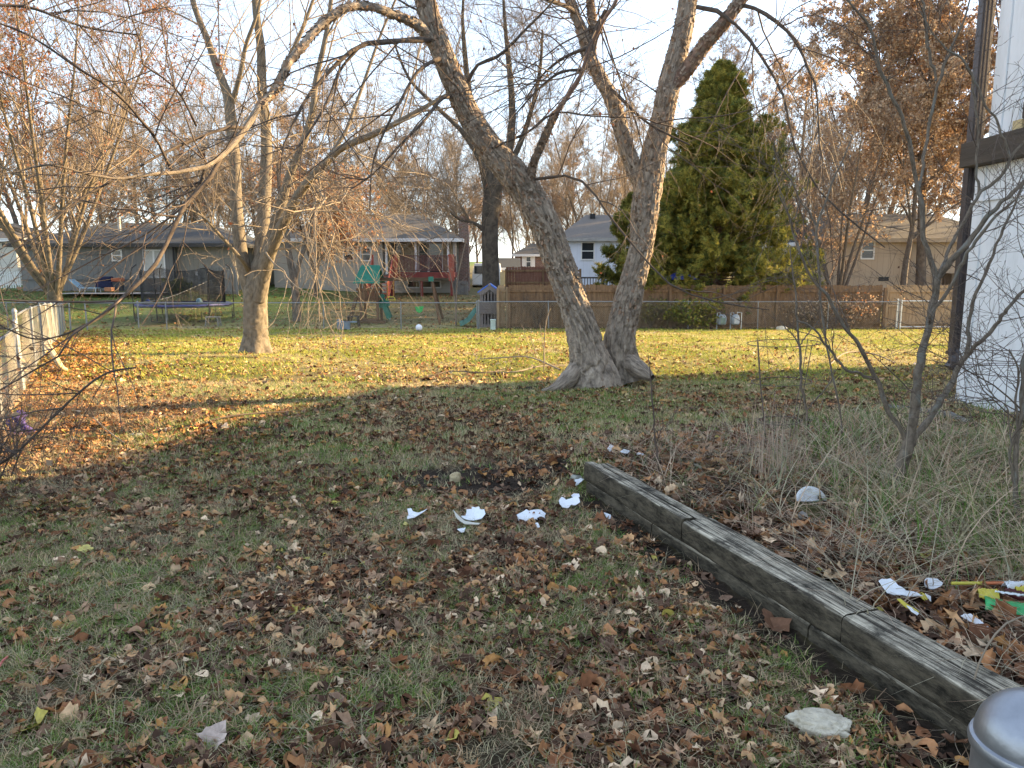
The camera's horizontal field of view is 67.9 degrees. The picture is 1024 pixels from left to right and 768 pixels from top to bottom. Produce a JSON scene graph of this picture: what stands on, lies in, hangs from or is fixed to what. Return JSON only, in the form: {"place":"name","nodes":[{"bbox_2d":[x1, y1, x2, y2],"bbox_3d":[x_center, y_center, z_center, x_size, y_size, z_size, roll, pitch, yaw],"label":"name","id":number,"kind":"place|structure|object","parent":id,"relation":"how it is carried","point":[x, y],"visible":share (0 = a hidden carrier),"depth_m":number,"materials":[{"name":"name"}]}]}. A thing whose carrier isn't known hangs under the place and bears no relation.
{"place":"outdoors","nodes":[
{"label":"outdoors","id":0,"kind":"place"},
{"bbox_2d":[0,0,999,261],"label":"sky","id":1,"kind":"structure","parent":0,"point":[705,19],"materials":[{"name":"white"}]},
{"bbox_2d":[0,262,1022,767],"bbox_3d":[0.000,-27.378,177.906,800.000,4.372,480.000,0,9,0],"label":"ground","id":2,"kind":"structure","parent":0,"point":[826,660],"depth_m":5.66,"materials":[{"name":"plant"}]},
{"bbox_2d":[0,271,21,287],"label":"picket fence","id":3,"kind":"object","parent":2,"relation":"on","point":[9,278],"visible":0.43,"depth_m":47.56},
{"bbox_2d":[0,319,24,428],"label":"sagging fence panel","id":4,"kind":"object","parent":2,"relation":"on","point":[16,344],"visible":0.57,"depth_m":9.03,"materials":[{"name":"wood"}]},
{"bbox_2d":[0,223,49,283],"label":"pale house","id":5,"kind":"structure","parent":2,"relation":"on","point":[6,258],"depth_m":51.38,"materials":[{"name":"beige"}]},
{"bbox_2d":[0,0,54,223],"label":"bare tree","id":6,"kind":"object","parent":2,"relation":"on","point":[15,219],"visible":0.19,"depth_m":58.77,"materials":[{"name":"brown plant"}]},
{"bbox_2d":[12,302,65,388],"bbox_3d":[-11.923,-1.478,19.713,0.097,2.038,21.805,-5,10,-29],"label":"picket fence","id":7,"kind":"object","parent":2,"relation":"on","point":[56,318],"visible":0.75,"depth_m":14.54,"materials":[{"name":"weathered wood"}]},
{"bbox_2d":[0,359,84,468],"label":"bare brush","id":8,"kind":"object","parent":2,"relation":"on","point":[35,423],"visible":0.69,"depth_m":6.51,"materials":[{"name":"brown plant"}]},
{"bbox_2d":[0,383,99,514],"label":"bare brush","id":9,"kind":"object","parent":2,"relation":"on","point":[48,462],"visible":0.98,"depth_m":5.09,"materials":[{"name":"brown plant"}]},
{"bbox_2d":[6,113,116,230],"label":"bare tree","id":10,"kind":"object","parent":2,"relation":"on","point":[47,208],"visible":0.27,"depth_m":68.96,"materials":[{"name":"brown plant"}]},
{"bbox_2d":[3,62,175,232],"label":"bare tree","id":11,"kind":"object","parent":2,"relation":"on","point":[77,159],"visible":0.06,"depth_m":84.17,"materials":[{"name":"brown plant"}]},
{"bbox_2d":[47,73,152,223],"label":"bare tree","id":12,"kind":"object","parent":2,"relation":"on","point":[112,215],"visible":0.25,"depth_m":57.05,"materials":[{"name":"brown plant"}]},
{"bbox_2d":[0,0,240,310],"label":"orange leaved tree","id":13,"kind":"object","parent":2,"relation":"on","point":[7,227],"visible":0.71,"depth_m":36.34,"materials":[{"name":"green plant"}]},
{"bbox_2d":[70,50,190,222],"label":"bare tree","id":14,"kind":"object","parent":2,"relation":"on","point":[136,146],"visible":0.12,"depth_m":81.18,"materials":[{"name":"brown plant"}]},
{"bbox_2d":[2,212,274,290],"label":"grey house","id":15,"kind":"structure","parent":2,"relation":"on","point":[193,238],"depth_m":44.57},
{"bbox_2d":[142,250,165,277],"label":"patio door","id":16,"kind":"structure","parent":15,"relation":"in","point":[148,258],"depth_m":44.41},
{"bbox_2d":[34,21,256,232],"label":"bare tree","id":17,"kind":"object","parent":2,"relation":"on","point":[184,219],"visible":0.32,"depth_m":61.32,"materials":[{"name":"brown plant"}]},
{"bbox_2d":[136,279,221,327],"bbox_3d":[-16.055,-4.342,38.036,0.094,2.299,11.568,0,9,-1],"label":"side chain link fence","id":18,"kind":"object","parent":2,"relation":"on","point":[167,308],"visible":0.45,"depth_m":35.16,"materials":[{"name":"metal"}]},
{"bbox_2d":[130,264,234,322],"bbox_3d":[-15.275,-4.274,35.364,4.250,2.595,4.378,0,9,0],"label":"trampoline","id":19,"kind":"object","parent":2,"relation":"on","point":[209,282],"visible":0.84,"depth_m":34.26,"materials":[{"name":"blue plastic"}]},
{"bbox_2d":[160,124,224,223],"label":"bare tree","id":20,"kind":"object","parent":2,"relation":"on","point":[190,212],"visible":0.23,"depth_m":63.32,"materials":[{"name":"brown plant"}]},
{"bbox_2d":[120,67,299,234],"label":"bare tree","id":21,"kind":"object","parent":2,"relation":"on","point":[208,150],"visible":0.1,"depth_m":71.65,"materials":[{"name":"brown plant"}]},
{"bbox_2d":[196,720,226,750],"bbox_3d":[-1.030,1.213,2.641,0.115,0.041,0.108,9,45,16],"label":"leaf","id":22,"kind":"object","parent":2,"relation":"on","point":[218,729],"visible":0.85,"depth_m":2.64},
{"bbox_2d":[198,266,238,294],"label":"grey privacy fence","id":23,"kind":"object","parent":2,"relation":"on","point":[228,289],"visible":0.58,"depth_m":42.56,"materials":[{"name":"wood"}]},
{"bbox_2d":[126,50,345,236],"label":"bare tree","id":24,"kind":"object","parent":2,"relation":"on","point":[227,217],"visible":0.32,"depth_m":63.59,"materials":[{"name":"brown plant"}]},
{"bbox_2d":[84,301,477,329],"bbox_3d":[-9.156,-2.711,30.549,15.581,1.310,0.067,0,9,-3],"label":"back chain link fence","id":25,"kind":"object","parent":2,"relation":"on","point":[210,303],"visible":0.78,"depth_m":30.49,"materials":[{"name":"metal"}]},
{"bbox_2d":[225,110,346,224],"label":"bare tree","id":26,"kind":"object","parent":2,"relation":"on","point":[296,132],"visible":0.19,"depth_m":60.06,"materials":[{"name":"brown plant"}]},
{"bbox_2d":[243,121,349,320],"bbox_3d":[-9.383,-7.290,34.419,5.121,8.848,5.327,0,9,0],"label":"dark tree","id":27,"kind":"object","parent":2,"relation":"on","point":[293,275],"visible":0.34,"depth_m":34.44,"materials":[{"name":"brown plant"}]},
{"bbox_2d":[31,0,585,360],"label":"grey multi stem tree","id":28,"kind":"object","parent":2,"relation":"on","point":[255,282],"visible":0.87,"depth_m":15.44,"materials":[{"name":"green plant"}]},
{"bbox_2d":[272,66,352,185],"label":"bare tree","id":29,"kind":"object","parent":2,"relation":"on","point":[291,118],"visible":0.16,"depth_m":80.68,"materials":[{"name":"brown plant"}]},
{"bbox_2d":[242,141,397,295],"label":"rusty small tree","id":30,"kind":"object","parent":2,"relation":"on","point":[340,235],"visible":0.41,"depth_m":42.63,"materials":[{"name":"brown plant"}]},
{"bbox_2d":[286,61,373,183],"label":"bare tree","id":31,"kind":"object","parent":2,"relation":"on","point":[338,105],"visible":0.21,"depth_m":68.67,"materials":[{"name":"brown plant"}]},
{"bbox_2d":[309,79,412,213],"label":"bare tree","id":32,"kind":"object","parent":2,"relation":"on","point":[365,133],"visible":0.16,"depth_m":89.05,"materials":[{"name":"brown plant"}]},
{"bbox_2d":[274,214,470,292],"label":"porch house","id":33,"kind":"structure","parent":2,"relation":"on","point":[442,285],"depth_m":48.60,"materials":[{"name":"white"}]},
{"bbox_2d":[428,242,442,271],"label":"patio door","id":34,"kind":"structure","parent":33,"relation":"in","point":[438,244],"depth_m":50.04,"materials":[{"name":"grey glass"}]},
{"bbox_2d":[289,53,481,231],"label":"bare tree","id":35,"kind":"object","parent":2,"relation":"on","point":[390,178],"visible":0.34,"depth_m":60.74,"materials":[{"name":"brown plant"}]},
{"bbox_2d":[349,265,443,323],"bbox_3d":[-5.298,-4.086,34.849,4.208,2.704,1.989,0,9,0],"label":"wooden swing set","id":36,"kind":"object","parent":2,"relation":"on","point":[364,294],"visible":0.81,"depth_m":34.48,"materials":[{"name":"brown wood"}]},
{"bbox_2d":[316,81,503,239],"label":"bare tree","id":37,"kind":"object","parent":2,"relation":"on","point":[415,170],"visible":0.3,"depth_m":63.10,"materials":[{"name":"brown plant"}]},
{"bbox_2d":[366,254,456,299],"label":"red deck","id":38,"kind":"structure","parent":2,"relation":"on","point":[453,273],"depth_m":45.05,"materials":[{"name":"brown wood"}]},
{"bbox_2d":[419,110,482,239],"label":"bare tree","id":39,"kind":"object","parent":2,"relation":"on","point":[472,217],"visible":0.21,"depth_m":77.57,"materials":[{"name":"brown plant"}]},
{"bbox_2d":[433,228,469,326],"bbox_3d":[-2.729,-4.523,32.572,1.794,4.225,1.269,5,10,28],"label":"thin sapling","id":40,"kind":"object","parent":2,"relation":"on","point":[455,298],"visible":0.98,"depth_m":32.70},
{"bbox_2d":[284,0,621,304],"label":"dark tree","id":41,"kind":"object","parent":2,"relation":"on","point":[492,188],"visible":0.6,"depth_m":35.33,"materials":[{"name":"black plant"}]},
{"bbox_2d":[402,115,532,251],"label":"bare tree","id":42,"kind":"object","parent":2,"relation":"on","point":[466,151],"visible":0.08,"depth_m":94.54,"materials":[{"name":"brown plant"}]},
{"bbox_2d":[461,507,484,520],"bbox_3d":[-0.251,0.847,4.945,0.157,0.021,0.153,0,29,0],"label":"plate fragment","id":43,"kind":"object","parent":2,"relation":"on","point":[475,513],"visible":1,"depth_m":4.95,"materials":[{"name":"white ceramic"}]},
{"bbox_2d":[459,283,496,326],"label":"play tower","id":44,"kind":"structure","parent":2,"relation":"on","point":[487,311],"depth_m":32.48,"materials":[{"name":"grey plastic"}]},
{"bbox_2d":[457,176,503,262],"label":"bare tree","id":45,"kind":"object","parent":2,"relation":"on","point":[480,241],"visible":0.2,"depth_m":87.94,"materials":[{"name":"brown plant"}]},
{"bbox_2d":[472,263,500,286],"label":"white van","id":46,"kind":"object","parent":2,"relation":"on","point":[477,269],"visible":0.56,"depth_m":55.44,"materials":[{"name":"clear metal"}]},
{"bbox_2d":[0,0,983,506],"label":"twin trunk tree","id":47,"kind":"object","parent":2,"relation":"on","point":[608,360],"visible":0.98,"depth_m":8.98,"materials":[{"name":"rough furrowed grey-brown bark"},{"name":"twig bark"},{"name":"pale twig bark"}]},
{"bbox_2d":[497,285,507,327],"bbox_3d":[-0.405,-3.225,32.121,0.483,1.900,0.166,0,9,0],"label":"fence return","id":48,"kind":"object","parent":2,"relation":"on","point":[501,290],"visible":0.8,"depth_m":32.11,"materials":[{"name":"wood"}]},
{"bbox_2d":[498,187,518,257],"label":"bare tree","id":49,"kind":"object","parent":2,"relation":"on","point":[508,227],"visible":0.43,"depth_m":82.75,"materials":[{"name":"brown plant"}]},
{"bbox_2d":[499,258,520,281],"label":"yellow garage","id":50,"kind":"structure","parent":2,"relation":"on","point":[509,262],"depth_m":62.37,"materials":[{"name":"beige paint"}]},
{"bbox_2d":[0,289,1023,767],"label":"fallen leaves","id":51,"kind":"object","parent":2,"relation":"on","point":[936,609],"depth_m":3.91,"materials":[{"name":"plant"}]},
{"bbox_2d":[879,578,921,596],"bbox_3d":[1.710,0.898,3.358,0.169,0.022,0.101,5,34,-7],"label":"torn plate","id":52,"kind":"object","parent":51,"relation":"on","point":[895,591],"visible":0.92,"depth_m":3.35,"materials":[{"name":"white paper"}]},
{"bbox_2d":[975,588,1023,614],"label":"snack bag","id":53,"kind":"object","parent":51,"relation":"on","point":[1011,593],"visible":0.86,"depth_m":3.27,"materials":[{"name":"green plastic"}]},
{"bbox_2d":[1,380,1023,706],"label":"rough grass","id":54,"kind":"structure","parent":2,"relation":"on","point":[915,490],"depth_m":4.81,"materials":[{"name":"plant"}]},
{"bbox_2d":[458,122,586,251],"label":"bare tree","id":55,"kind":"object","parent":2,"relation":"on","point":[514,202],"visible":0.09,"depth_m":101.21,"materials":[{"name":"brown plant"}]},
{"bbox_2d":[511,244,543,280],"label":"brick house","id":56,"kind":"structure","parent":2,"relation":"on","point":[528,255],"depth_m":69.09,"materials":[{"name":"grey"}]},
{"bbox_2d":[517,509,545,521],"bbox_3d":[0.121,0.856,4.967,0.204,0.030,0.167,6,26,-1],"label":"plate fragment","id":57,"kind":"object","parent":2,"relation":"on","point":[524,514],"visible":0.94,"depth_m":4.96,"materials":[{"name":"white ceramic"}]},
{"bbox_2d":[507,285,559,327],"bbox_3d":[1.092,-3.220,31.673,2.571,2.109,2.107,0,9,0],"label":"bare shrub","id":58,"kind":"object","parent":2,"relation":"on","point":[539,317],"visible":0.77,"depth_m":31.57,"materials":[{"name":"brown plant"}]},
{"bbox_2d":[469,102,598,245],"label":"bare tree","id":59,"kind":"object","parent":2,"relation":"on","point":[528,238],"visible":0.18,"depth_m":84.47,"materials":[{"name":"brown plant"}]},
{"bbox_2d":[505,266,580,302],"bbox_3d":[1.576,-5.037,38.623,3.863,1.882,0.175,0,9,0],"label":"wooden fence","id":60,"kind":"object","parent":2,"relation":"on","point":[524,275],"visible":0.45,"depth_m":38.61,"materials":[{"name":"wood"}]},
{"bbox_2d":[519,107,585,209],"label":"bare tree","id":61,"kind":"object","parent":2,"relation":"on","point":[548,144],"visible":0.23,"depth_m":97.68,"materials":[{"name":"brown plant"}]},
{"bbox_2d":[538,148,603,229],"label":"bare tree","id":62,"kind":"object","parent":2,"relation":"on","point":[559,198],"visible":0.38,"depth_m":79.04,"materials":[{"name":"brown plant"}]},
{"bbox_2d":[543,105,603,228],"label":"bare tree","id":63,"kind":"object","parent":2,"relation":"on","point":[573,159],"visible":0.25,"depth_m":103.44,"materials":[{"name":"brown plant"}]},
{"bbox_2d":[508,63,673,234],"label":"bare tree","id":64,"kind":"object","parent":2,"relation":"on","point":[593,207],"visible":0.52,"depth_m":70.85,"materials":[{"name":"brown plant"}]},
{"bbox_2d":[565,214,628,285],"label":"white house","id":65,"kind":"structure","parent":2,"relation":"on","point":[587,236],"depth_m":49.38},
{"bbox_2d":[581,242,594,259],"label":"window","id":66,"kind":"structure","parent":65,"relation":"in","point":[587,248],"depth_m":49.24,"materials":[{"name":"black glass"}]},
{"bbox_2d":[563,56,681,214],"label":"bare tree","id":67,"kind":"object","parent":2,"relation":"on","point":[633,94],"visible":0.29,"depth_m":73.38,"materials":[{"name":"brown plant"}]},
{"bbox_2d":[592,192,659,299],"bbox_3d":[6.119,-6.618,38.630,3.784,6.235,4.866,7,11,37],"label":"cedar tree","id":68,"kind":"object","parent":2,"relation":"on","point":[607,252],"visible":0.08,"depth_m":37.91,"materials":[{"name":"green plant"}]},
{"bbox_2d":[582,92,690,214],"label":"bare tree","id":69,"kind":"object","parent":2,"relation":"on","point":[642,143],"visible":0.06,"depth_m":78.89,"materials":[{"name":"brown plant"}]},
{"bbox_2d":[639,290,680,327],"bbox_3d":[5.678,-3.015,31.241,1.798,1.762,2.232,7,12,39],"label":"shrub","id":70,"kind":"object","parent":2,"relation":"on","point":[651,316],"visible":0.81,"depth_m":31.25,"materials":[{"name":"green plant"}]},
{"bbox_2d":[648,355,681,469],"bbox_3d":[1.125,0.223,5.569,0.290,0.881,0.215,-1,9,-8],"label":"dark young stem","id":71,"kind":"object","parent":2,"relation":"on","point":[655,441],"visible":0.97,"depth_m":5.57,"materials":[{"name":"brown plant"}]},
{"bbox_2d":[651,297,725,328],"bbox_3d":[7.180,-2.851,30.979,2.747,1.532,2.373,5,10,29],"label":"shrub","id":72,"kind":"object","parent":2,"relation":"on","point":[703,310],"visible":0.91,"depth_m":30.80,"materials":[{"name":"green plant"}]},
{"bbox_2d":[478,299,900,328],"bbox_3d":[7.187,-2.779,30.943,17.164,1.323,0.066,0,9,0],"label":"chain-link fence","id":73,"kind":"object","parent":2,"relation":"on","point":[860,302],"visible":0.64,"depth_m":30.90,"materials":[{"name":"metal"}]},
{"bbox_2d":[508,284,886,328],"bbox_3d":[7.719,-3.203,31.826,15.790,1.947,0.176,0,9,0],"label":"wooden fence","id":74,"kind":"object","parent":2,"relation":"on","point":[601,291],"visible":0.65,"depth_m":31.83,"materials":[{"name":"wood"}]},
{"bbox_2d":[613,58,826,314],"bbox_3d":[9.198,-8.360,34.215,9.692,11.905,9.564,4,10,22],"label":"cedar tree","id":75,"kind":"object","parent":2,"relation":"on","point":[694,238],"visible":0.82,"depth_m":32.10,"materials":[{"name":"green plant"}]},
{"bbox_2d":[675,10,777,145],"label":"bare tree","id":76,"kind":"object","parent":2,"relation":"on","point":[724,41],"visible":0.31,"depth_m":55.84,"materials":[{"name":"brown plant"}]},
{"bbox_2d":[762,608,791,632],"bbox_3d":[1.197,1.074,3.468,0.159,0.052,0.150,9,33,-24],"label":"leaf","id":77,"kind":"object","parent":2,"relation":"on","point":[778,624],"visible":1,"depth_m":3.47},
{"bbox_2d":[744,55,811,177],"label":"bare tree","id":78,"kind":"object","parent":2,"relation":"on","point":[749,80],"visible":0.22,"depth_m":52.61,"materials":[{"name":"brown plant"}]},
{"bbox_2d":[746,339,821,445],"bbox_3d":[2.160,0.145,6.121,0.564,0.995,0.564,0,9,0],"label":"plant cage","id":79,"kind":"object","parent":2,"relation":"on","point":[760,378],"visible":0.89,"depth_m":6.09,"materials":[{"name":"metal"}]},
{"bbox_2d":[584,461,1023,749],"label":"timber edging","id":80,"kind":"object","parent":2,"relation":"on","point":[871,645],"visible":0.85,"depth_m":3.32,"materials":[{"name":"wood"}]},
{"bbox_2d":[932,615,1023,754],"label":"fallen branch","id":81,"kind":"object","parent":80,"relation":"on","point":[991,640],"visible":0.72,"depth_m":2.67,"materials":[{"name":"wood"}]},
{"bbox_2d":[701,78,913,446],"bbox_3d":[2.142,-0.768,5.822,1.462,2.977,1.064,0,9,0],"label":"whippy young tree","id":82,"kind":"object","parent":2,"relation":"on","point":[816,243],"visible":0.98,"depth_m":5.84,"materials":[{"name":"brown plant"}]},
{"bbox_2d":[770,15,849,214],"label":"bare tree","id":83,"kind":"object","parent":2,"relation":"on","point":[808,62],"visible":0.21,"depth_m":58.47,"materials":[{"name":"brown plant"}]},
{"bbox_2d":[796,486,826,501],"bbox_3d":[1.872,0.690,4.780,0.198,0.094,0.020,0,-21,-3],"label":"rock","id":84,"kind":"object","parent":2,"relation":"on","point":[808,494],"visible":0.8,"depth_m":4.78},
{"bbox_2d":[754,232,871,425],"bbox_3d":[2.579,-0.405,6.578,0.930,1.793,0.569,0,9,0],"label":"thin young tree","id":85,"kind":"object","parent":2,"relation":"on","point":[800,363],"visible":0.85,"depth_m":6.54,"materials":[{"name":"brown plant"}]},
{"bbox_2d":[775,294,850,327],"bbox_3d":[12.421,-3.145,31.848,2.937,1.669,2.018,-2,9,-11],"label":"dead vine shrub","id":86,"kind":"object","parent":2,"relation":"on","point":[807,313],"visible":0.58,"depth_m":31.54,"materials":[{"name":"brown plant"}]},
{"bbox_2d":[766,99,863,225],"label":"bare tree","id":87,"kind":"object","parent":2,"relation":"on","point":[812,163],"visible":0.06,"depth_m":47.09,"materials":[{"name":"brown plant"}]},
{"bbox_2d":[784,707,851,740],"bbox_3d":[1.096,1.214,2.724,0.227,0.078,0.152,4,10,22],"label":"rock","id":88,"kind":"object","parent":2,"relation":"on","point":[813,721],"visible":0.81,"depth_m":2.69,"materials":[{"name":"stone"}]},
{"bbox_2d":[747,36,917,222],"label":"bare tree","id":89,"kind":"object","parent":2,"relation":"on","point":[824,95],"visible":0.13,"depth_m":51.21,"materials":[{"name":"brown plant"}]},
{"bbox_2d":[750,51,948,285],"bbox_3d":[15.652,-8.659,35.628,8.868,11.386,9.073,-3,9,-18],"label":"forked tree","id":90,"kind":"object","parent":2,"relation":"on","point":[858,157],"visible":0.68,"depth_m":35.16,"materials":[{"name":"brown plant"}]},
{"bbox_2d":[762,214,958,304],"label":"beige house","id":91,"kind":"structure","parent":2,"relation":"on","point":[880,264],"depth_m":40.54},
{"bbox_2d":[860,242,874,259],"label":"window","id":92,"kind":"structure","parent":91,"relation":"in","point":[868,250],"depth_m":40.37,"materials":[{"name":"grey glass"}]},
{"bbox_2d":[814,287,908,328],"bbox_3d":[14.242,-3.193,31.754,3.682,1.882,2.980,-3,9,-16],"label":"dead vine shrub","id":93,"kind":"object","parent":2,"relation":"on","point":[856,308],"visible":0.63,"depth_m":31.28,"materials":[{"name":"brown plant"}]},
{"bbox_2d":[788,78,961,218],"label":"bare tree","id":94,"kind":"object","parent":2,"relation":"on","point":[876,206],"visible":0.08,"depth_m":54.53,"materials":[{"name":"brown plant"}]},
{"bbox_2d":[789,0,970,213],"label":"brown leaved oak","id":95,"kind":"object","parent":2,"relation":"on","point":[823,13],"visible":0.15,"depth_m":43.19,"materials":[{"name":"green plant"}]},
{"bbox_2d":[737,0,1023,493],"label":"young tree","id":96,"kind":"object","parent":2,"relation":"on","point":[913,435],"visible":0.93,"depth_m":4.68,"materials":[{"name":"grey plant"}]},
{"bbox_2d":[804,0,1000,172],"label":"brown leaved oak","id":97,"kind":"object","parent":2,"relation":"on","point":[901,49],"visible":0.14,"depth_m":36.95,"materials":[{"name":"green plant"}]},
{"bbox_2d":[812,0,996,285],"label":"brown leaved oak","id":98,"kind":"object","parent":2,"relation":"on","point":[934,43],"visible":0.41,"depth_m":36.92,"materials":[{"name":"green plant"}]},
{"bbox_2d":[884,285,952,327],"bbox_3d":[17.330,-3.198,31.877,3.399,1.930,0.176,0,9,0],"label":"tan wooden fence","id":99,"kind":"object","parent":2,"relation":"on","point":[890,313],"visible":0.53,"depth_m":31.91,"materials":[{"name":"wood"}]},
{"bbox_2d":[844,25,997,284],"bbox_3d":[20.457,-9.980,35.935,8.796,14.012,6.596,3,9,16],"label":"brown leaved oak","id":100,"kind":"object","parent":2,"relation":"on","point":[951,152],"visible":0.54,"depth_m":35.68,"materials":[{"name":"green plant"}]},
{"bbox_2d":[895,299,951,328],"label":"chain link gate","id":101,"kind":"structure","parent":2,"relation":"on","point":[902,301],"depth_m":30.92,"materials":[{"name":"metal"}]},
{"bbox_2d":[890,103,964,218],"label":"bare tree","id":102,"kind":"object","parent":2,"relation":"on","point":[943,189],"visible":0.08,"depth_m":57.45,"materials":[{"name":"brown plant"}]},
{"bbox_2d":[868,100,1023,520],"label":"pale young tree","id":103,"kind":"object","parent":2,"relation":"on","point":[1014,440],"visible":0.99,"depth_m":4.19,"materials":[{"name":"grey plant"}]},
{"bbox_2d":[945,0,1023,411],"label":"white sided house","id":104,"kind":"structure","parent":2,"relation":"on","point":[1009,52],"depth_m":8.27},
{"bbox_2d":[960,349,1019,440],"bbox_3d":[3.998,0.206,6.109,0.766,0.910,0.766,0,9,0],"label":"plant cage","id":105,"kind":"object","parent":2,"relation":"on","point":[1014,414],"visible":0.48,"depth_m":6.23,"materials":[{"name":"metal"}]},
{"bbox_2d":[967,687,1023,767],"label":"steel fence post","id":106,"kind":"object","parent":2,"relation":"on","point":[995,730],"visible":1,"depth_m":0.51,"materials":[{"name":"metal"}]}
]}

